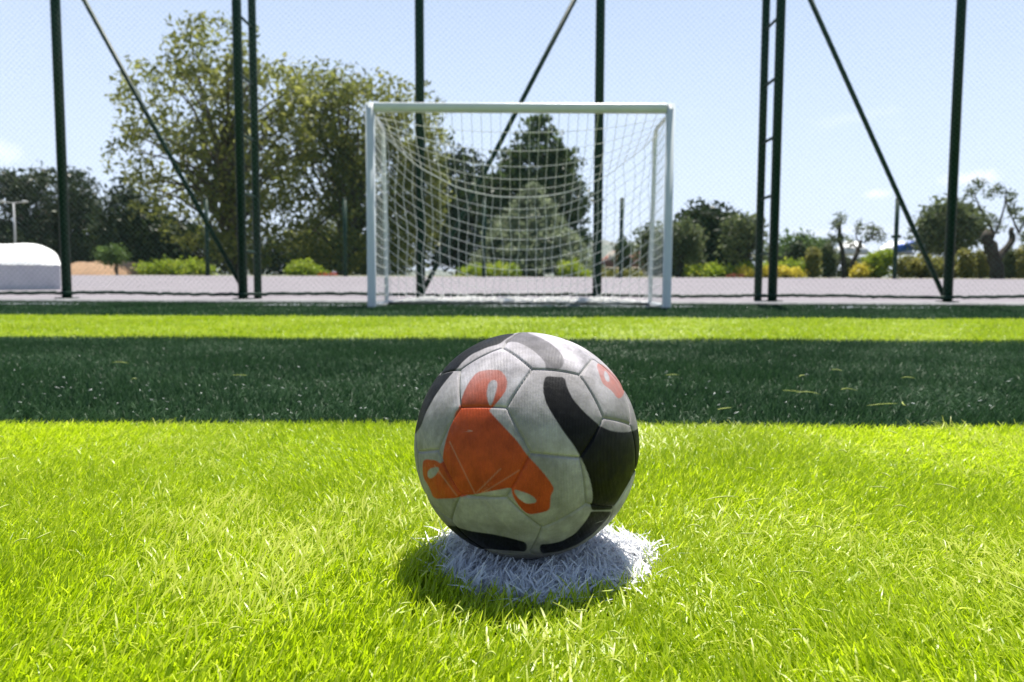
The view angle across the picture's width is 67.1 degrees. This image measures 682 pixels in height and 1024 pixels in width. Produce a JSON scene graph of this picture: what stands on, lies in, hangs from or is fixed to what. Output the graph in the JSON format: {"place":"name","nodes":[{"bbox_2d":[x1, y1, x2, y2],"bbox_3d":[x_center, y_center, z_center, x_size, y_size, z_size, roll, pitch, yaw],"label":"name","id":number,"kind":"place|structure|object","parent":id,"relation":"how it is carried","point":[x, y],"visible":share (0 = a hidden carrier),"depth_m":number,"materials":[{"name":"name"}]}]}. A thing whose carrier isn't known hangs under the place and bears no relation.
{"place":"outdoors","nodes":[
{"label":"outdoors","id":0,"kind":"place"},
{"bbox_2d":[71,260,168,274],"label":"earth bank","id":1,"kind":"structure","parent":0,"point":[79,268],"depth_m":31.23,"materials":[{"name":"beige soil"}]},
{"bbox_2d":[83,240,897,277],"bbox_3d":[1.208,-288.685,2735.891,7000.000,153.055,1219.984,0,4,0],"label":"hills","id":2,"kind":"structure","parent":0,"point":[605,242],"depth_m":2616.30,"materials":[{"name":"green plant"}]},
{"bbox_2d":[0,416,1023,681],"bbox_3d":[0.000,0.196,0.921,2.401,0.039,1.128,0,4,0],"label":"light green turf","id":3,"kind":"structure","parent":0,"point":[216,492],"depth_m":0.73,"materials":[{"name":"green plant"}]},
{"bbox_2d":[0,362,1023,672],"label":"loose turf fibre","id":4,"kind":"object","parent":3,"relation":"on","point":[578,610],"visible":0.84,"depth_m":0.78,"materials":[{"name":"green"}]},
{"bbox_2d":[411,519,678,611],"bbox_3d":[0.038,0.209,0.772,0.283,0.036,0.274,0,4,0],"label":"penalty spot","id":5,"kind":"object","parent":3,"relation":"on","point":[604,552],"visible":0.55,"depth_m":0.72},
{"bbox_2d":[414,332,638,558],"bbox_3d":[0.014,0.101,0.764,0.221,0.220,0.220,0,4,0],"label":"football","id":6,"kind":"object","parent":5,"relation":"on","point":[526,445],"visible":1,"depth_m":0.68,"materials":[{"name":"leather"}]},
{"bbox_2d":[0,313,1023,343],"bbox_3d":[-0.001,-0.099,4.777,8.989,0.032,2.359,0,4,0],"label":"light green turf","id":7,"kind":"structure","parent":0,"point":[860,328],"depth_m":4.59,"materials":[{"name":"green plant"}]},
{"bbox_2d":[0,275,1023,302],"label":"pavement","id":8,"kind":"structure","parent":0,"point":[279,284],"depth_m":15.98,"materials":[{"name":"grey concrete"}]},
{"bbox_2d":[0,243,60,289],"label":"canopy","id":9,"kind":"object","parent":8,"relation":"on","point":[16,261],"visible":0.91,"depth_m":13.37,"materials":[{"name":"white fabric"}]},
{"bbox_2d":[204,197,209,275],"bbox_3d":[-10.828,-3.673,27.402,0.163,2.804,0.163,0,4,0],"label":"slim pole","id":10,"kind":"object","parent":8,"relation":"on","point":[207,249],"visible":0.69,"depth_m":27.36,"materials":[{"name":"grey metal"}]},
{"bbox_2d":[342,197,347,275],"bbox_3d":[-5.924,-3.663,27.401,0.163,2.825,0.163,0,4,0],"label":"slim pole","id":11,"kind":"object","parent":8,"relation":"on","point":[345,266],"visible":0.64,"depth_m":27.34,"materials":[{"name":"grey metal"}]},
{"bbox_2d":[482,197,485,276],"bbox_3d":[-0.992,-3.652,27.401,0.163,2.845,0.163,0,4,0],"label":"slim pole","id":12,"kind":"object","parent":8,"relation":"on","point":[484,236],"visible":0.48,"depth_m":27.34,"materials":[{"name":"grey metal"}]},
{"bbox_2d":[0,0,1023,301],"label":"fence","id":13,"kind":"object","parent":8,"relation":"on","point":[242,274],"visible":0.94,"depth_m":9.71,"materials":[{"name":"metal"}]},
{"bbox_2d":[619,197,623,277],"bbox_3d":[3.883,-3.642,27.400,0.163,2.865,0.163,0,4,0],"label":"slim pole","id":14,"kind":"object","parent":8,"relation":"on","point":[620,235],"visible":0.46,"depth_m":27.34,"materials":[{"name":"grey metal"}]},
{"bbox_2d":[891,198,900,278],"bbox_3d":[13.630,-3.621,27.398,0.240,2.905,0.240,0,4,0],"label":"slim pole","id":15,"kind":"object","parent":8,"relation":"on","point":[895,235],"visible":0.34,"depth_m":27.35,"materials":[{"name":"grey metal"}]},
{"bbox_2d":[0,334,1023,430],"bbox_3d":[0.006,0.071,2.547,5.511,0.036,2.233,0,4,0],"label":"dark green turf","id":16,"kind":"structure","parent":0,"point":[216,355],"depth_m":2.15,"materials":[{"name":"green plant"}]},
{"bbox_2d":[21,348,1012,419],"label":"pale granules","id":17,"kind":"object","parent":16,"relation":"on","point":[417,388],"visible":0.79,"depth_m":1.75,"materials":[{"name":"white"}]},
{"bbox_2d":[0,300,1023,320],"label":"turf ground","id":18,"kind":"structure","parent":0,"point":[524,313],"depth_m":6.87,"materials":[{"name":"green plant"}]},
{"bbox_2d":[0,302,939,308],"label":"goal line","id":19,"kind":"object","parent":18,"relation":"on","point":[491,305],"visible":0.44,"depth_m":8.53,"materials":[{"name":"white paint"}]},
{"bbox_2d":[365,102,674,308],"bbox_3d":[0.080,-1.427,8.559,3.168,2.113,1.187,0,4,0],"label":"football goal","id":20,"kind":"object","parent":18,"relation":"on","point":[666,109],"visible":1,"depth_m":8.28,"materials":[{"name":"white paint"}]},
{"bbox_2d":[0,0,1023,272],"label":"sky","id":21,"kind":"structure","parent":0,"point":[440,13],"materials":[{"name":"blue"}]},
{"bbox_2d":[196,275,1023,278],"bbox_3d":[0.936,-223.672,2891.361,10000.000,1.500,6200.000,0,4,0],"label":"ground","id":22,"kind":"structure","parent":0,"point":[581,276],"depth_m":31.43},
{"bbox_2d":[0,200,27,243],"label":"street lamp","id":23,"kind":"object","parent":22,"relation":"on","point":[14,224],"visible":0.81,"depth_m":33.66,"materials":[{"name":"grey metal"}]},
{"bbox_2d":[0,160,108,263],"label":"dark tree","id":24,"kind":"object","parent":22,"relation":"on","point":[77,221],"visible":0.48,"depth_m":53.32,"materials":[{"name":"green plant"}]},
{"bbox_2d":[90,242,131,274],"bbox_3d":[-15.016,-3.042,28.991,1.432,1.337,1.169,0,4,0],"label":"young tree","id":25,"kind":"object","parent":22,"relation":"on","point":[115,256],"visible":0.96,"depth_m":28.84,"materials":[{"name":"green plant"}]},
{"bbox_2d":[80,176,227,272],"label":"dark bush tree","id":26,"kind":"object","parent":22,"relation":"on","point":[122,232],"visible":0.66,"depth_m":44.49,"materials":[{"name":"green plant"}]},
{"bbox_2d":[130,254,220,274],"bbox_3d":[-12.963,-2.901,29.878,3.425,0.955,1.532,0,4,0],"label":"shrub","id":27,"kind":"object","parent":22,"relation":"on","point":[193,264],"visible":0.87,"depth_m":29.60,"materials":[{"name":"green plant"}]},
{"bbox_2d":[99,10,331,274],"bbox_3d":[-14.319,-9.401,37.408,11.244,12.682,7.136,0,4,0],"label":"airy tree","id":28,"kind":"object","parent":22,"relation":"on","point":[223,147],"visible":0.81,"depth_m":36.70,"materials":[{"name":"green plant"}]},
{"bbox_2d":[283,258,329,275],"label":"shrub","id":29,"kind":"object","parent":22,"relation":"on","point":[297,266],"visible":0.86,"depth_m":29.70,"materials":[{"name":"green plant"}]},
{"bbox_2d":[210,216,414,275],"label":"dark bush tree","id":30,"kind":"object","parent":22,"relation":"on","point":[276,260],"visible":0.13,"depth_m":57.00,"materials":[{"name":"green plant"}]},
{"bbox_2d":[317,271,337,275],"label":"shrub","id":31,"kind":"object","parent":22,"relation":"on","point":[330,274],"visible":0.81,"depth_m":28.98,"materials":[{"name":"green plant"}]},
{"bbox_2d":[260,55,460,275],"bbox_3d":[-8.023,-9.110,40.653,10.807,11.621,7.082,0,4,0],"label":"bushy tree","id":32,"kind":"object","parent":22,"relation":"on","point":[345,169],"visible":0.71,"depth_m":39.60,"materials":[{"name":"green plant"}]},
{"bbox_2d":[392,136,501,275],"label":"dark tree","id":33,"kind":"object","parent":22,"relation":"on","point":[466,227],"visible":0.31,"depth_m":50.38,"materials":[{"name":"green plant"}]},
{"bbox_2d":[454,259,522,276],"bbox_3d":[-0.912,-2.784,29.918,2.690,0.809,1.447,0,4,0],"label":"shrub","id":34,"kind":"object","parent":22,"relation":"on","point":[489,271],"visible":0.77,"depth_m":29.68,"materials":[{"name":"green plant"}]},
{"bbox_2d":[0,298,1023,305],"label":"kerb","id":35,"kind":"structure","parent":22,"relation":"on","point":[674,302],"depth_m":9.65,"materials":[{"name":"concrete"}]},
{"bbox_2d":[467,113,604,275],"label":"conifer tree","id":36,"kind":"object","parent":22,"relation":"on","point":[535,158],"visible":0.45,"depth_m":44.50,"materials":[{"name":"green plant"}]},
{"bbox_2d":[465,180,607,275],"bbox_3d":[0.923,-4.682,32.294,5.519,4.193,5.040,3,5,31],"label":"sage bush","id":37,"kind":"object","parent":22,"relation":"on","point":[533,231],"visible":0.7,"depth_m":31.64,"materials":[{"name":"green plant"}]},
{"bbox_2d":[557,258,592,276],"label":"shrub","id":38,"kind":"object","parent":22,"relation":"on","point":[572,268],"visible":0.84,"depth_m":29.29,"materials":[{"name":"green plant"}]},
{"bbox_2d":[611,235,634,270],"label":"cypress tree","id":39,"kind":"object","parent":22,"relation":"on","point":[626,261],"visible":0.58,"depth_m":57.45,"materials":[{"name":"green plant"}]},
{"bbox_2d":[602,267,644,276],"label":"shrub","id":40,"kind":"object","parent":22,"relation":"on","point":[626,272],"visible":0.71,"depth_m":29.06,"materials":[{"name":"green plant"}]},
{"bbox_2d":[602,251,646,276],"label":"house","id":41,"kind":"structure","parent":22,"relation":"on","point":[610,264],"depth_m":63.36,"materials":[{"name":"beige paint"}]},
{"bbox_2d":[629,221,694,276],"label":"dark tree","id":42,"kind":"object","parent":22,"relation":"on","point":[644,238],"visible":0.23,"depth_m":49.42,"materials":[{"name":"green plant"}]},
{"bbox_2d":[653,215,709,276],"bbox_3d":[6.717,-3.720,30.766,2.309,2.571,1.990,-1,5,-13],"label":"olive tree","id":43,"kind":"object","parent":22,"relation":"on","point":[683,247],"visible":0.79,"depth_m":30.44,"materials":[{"name":"green plant"}]},
{"bbox_2d":[672,197,754,276],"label":"pine tree","id":44,"kind":"object","parent":22,"relation":"on","point":[712,224],"visible":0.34,"depth_m":42.53,"materials":[{"name":"green plant"}]},
{"bbox_2d":[680,258,754,277],"bbox_3d":[8.125,-2.764,29.857,3.180,0.888,1.428,0,4,0],"label":"hedge","id":45,"kind":"object","parent":22,"relation":"on","point":[714,271],"visible":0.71,"depth_m":29.63,"materials":[{"name":"green plant"}]},
{"bbox_2d":[725,273,744,277],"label":"shrub","id":46,"kind":"object","parent":22,"relation":"on","point":[733,275],"visible":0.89,"depth_m":28.76,"materials":[{"name":"red plant"}]},
{"bbox_2d":[713,211,768,277],"bbox_3d":[9.045,-3.671,30.218,2.300,2.793,1.676,0,4,0],"label":"olive tree","id":47,"kind":"object","parent":22,"relation":"on","point":[739,247],"visible":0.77,"depth_m":30.06,"materials":[{"name":"green plant"}]},
{"bbox_2d":[733,264,754,277],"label":"shrub","id":48,"kind":"object","parent":22,"relation":"on","point":[747,271],"visible":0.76,"depth_m":29.15,"materials":[{"name":"green plant"}]},
{"bbox_2d":[762,265,767,277],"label":"shrub","id":49,"kind":"object","parent":22,"relation":"on","point":[765,273],"visible":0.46,"depth_m":29.15,"materials":[{"name":"yellow plant"}]},
{"bbox_2d":[778,263,809,277],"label":"shrub","id":50,"kind":"object","parent":22,"relation":"on","point":[784,272],"visible":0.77,"depth_m":28.98,"materials":[{"name":"yellow plant"}]},
{"bbox_2d":[763,257,824,276],"bbox_3d":[11.301,-2.939,31.329,2.708,0.978,1.364,1,4,10],"label":"hedge","id":51,"kind":"object","parent":22,"relation":"on","point":[792,264],"visible":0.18,"depth_m":31.10,"materials":[{"name":"green plant"}]},
{"bbox_2d":[753,227,836,263],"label":"leafy tree","id":52,"kind":"object","parent":22,"relation":"on","point":[812,242],"visible":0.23,"depth_m":58.89,"materials":[{"name":"green plant"}]},
{"bbox_2d":[778,234,811,263],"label":"conical tree","id":53,"kind":"object","parent":22,"relation":"on","point":[796,251],"visible":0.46,"depth_m":49.45,"materials":[{"name":"green plant"}]},
{"bbox_2d":[801,246,821,277],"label":"column shrub","id":54,"kind":"object","parent":22,"relation":"on","point":[812,256],"visible":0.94,"depth_m":30.70,"materials":[{"name":"green plant"}]},
{"bbox_2d":[819,242,839,277],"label":"column shrub","id":55,"kind":"object","parent":22,"relation":"on","point":[827,259],"visible":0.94,"depth_m":31.00,"materials":[{"name":"green plant"}]},
{"bbox_2d":[825,210,849,277],"bbox_3d":[12.977,-3.816,30.774,1.080,2.803,0.791,-1,5,-20],"label":"pruned olive tree","id":56,"kind":"object","parent":22,"relation":"on","point":[840,237],"visible":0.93,"depth_m":30.77,"materials":[{"name":"green plant"}]},
{"bbox_2d":[833,252,869,277],"bbox_3d":[14.511,-3.180,32.785,2.496,1.218,1.297,0,4,0],"label":"clipped hedge","id":57,"kind":"object","parent":22,"relation":"on","point":[848,259],"visible":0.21,"depth_m":32.61,"materials":[{"name":"green plant"}]},
{"bbox_2d":[849,261,874,277],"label":"shrub","id":58,"kind":"object","parent":22,"relation":"on","point":[862,271],"visible":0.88,"depth_m":29.08,"materials":[{"name":"yellow plant"}]},
{"bbox_2d":[845,217,887,277],"bbox_3d":[14.322,-3.727,31.335,1.799,2.565,0.916,1,5,12],"label":"pruned olive tree","id":59,"kind":"object","parent":22,"relation":"on","point":[867,238],"visible":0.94,"depth_m":31.26,"materials":[{"name":"green plant"}]},
{"bbox_2d":[835,241,914,276],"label":"marquee","id":60,"kind":"object","parent":22,"relation":"on","point":[864,250],"visible":0.23,"depth_m":54.86,"materials":[{"name":"white fabric"}]},
{"bbox_2d":[860,247,892,277],"bbox_3d":[13.918,-2.926,29.448,1.582,1.277,1.207,0,4,0],"label":"round shrub","id":61,"kind":"object","parent":22,"relation":"on","point":[879,262],"visible":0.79,"depth_m":29.18,"materials":[{"name":"green plant"}]},
{"bbox_2d":[888,250,958,278],"bbox_3d":[15.946,-2.907,29.846,2.593,1.198,1.232,0,4,0],"label":"clipped hedge","id":62,"kind":"object","parent":22,"relation":"on","point":[915,265],"visible":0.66,"depth_m":29.61,"materials":[{"name":"green plant"}]},
{"bbox_2d":[903,193,994,259],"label":"round tree","id":63,"kind":"object","parent":22,"relation":"on","point":[938,221],"visible":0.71,"depth_m":50.63,"materials":[{"name":"green plant"}]},
{"bbox_2d":[954,255,958,277],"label":"column shrub","id":64,"kind":"object","parent":22,"relation":"on","point":[956,275],"visible":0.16,"depth_m":31.28,"materials":[{"name":"green plant"}]},
{"bbox_2d":[955,247,977,278],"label":"column shrub","id":65,"kind":"object","parent":22,"relation":"on","point":[967,259],"visible":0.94,"depth_m":30.67,"materials":[{"name":"green plant"}]},
{"bbox_2d":[973,248,989,278],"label":"column shrub","id":66,"kind":"object","parent":22,"relation":"on","point":[983,270],"visible":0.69,"depth_m":31.02,"materials":[{"name":"green plant"}]},
{"bbox_2d":[963,176,1023,278],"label":"pruned olive tree","id":67,"kind":"object","parent":22,"relation":"on","point":[988,240],"visible":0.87,"depth_m":28.75,"materials":[{"name":"green plant"}]},
{"bbox_2d":[1002,246,1017,278],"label":"column shrub","id":68,"kind":"object","parent":22,"relation":"on","point":[1006,260],"visible":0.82,"depth_m":31.29,"materials":[{"name":"green plant"}]},
{"bbox_2d":[1013,245,1023,277],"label":"column shrub","id":69,"kind":"object","parent":22,"relation":"on","point":[1019,253],"visible":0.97,"depth_m":30.83,"materials":[{"name":"green plant"}]},
{"bbox_2d":[898,241,940,277],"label":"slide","id":70,"kind":"object","parent":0,"point":[902,247],"visible":0.23,"depth_m":53.42,"materials":[{"name":"blue plastic"}]}
]}

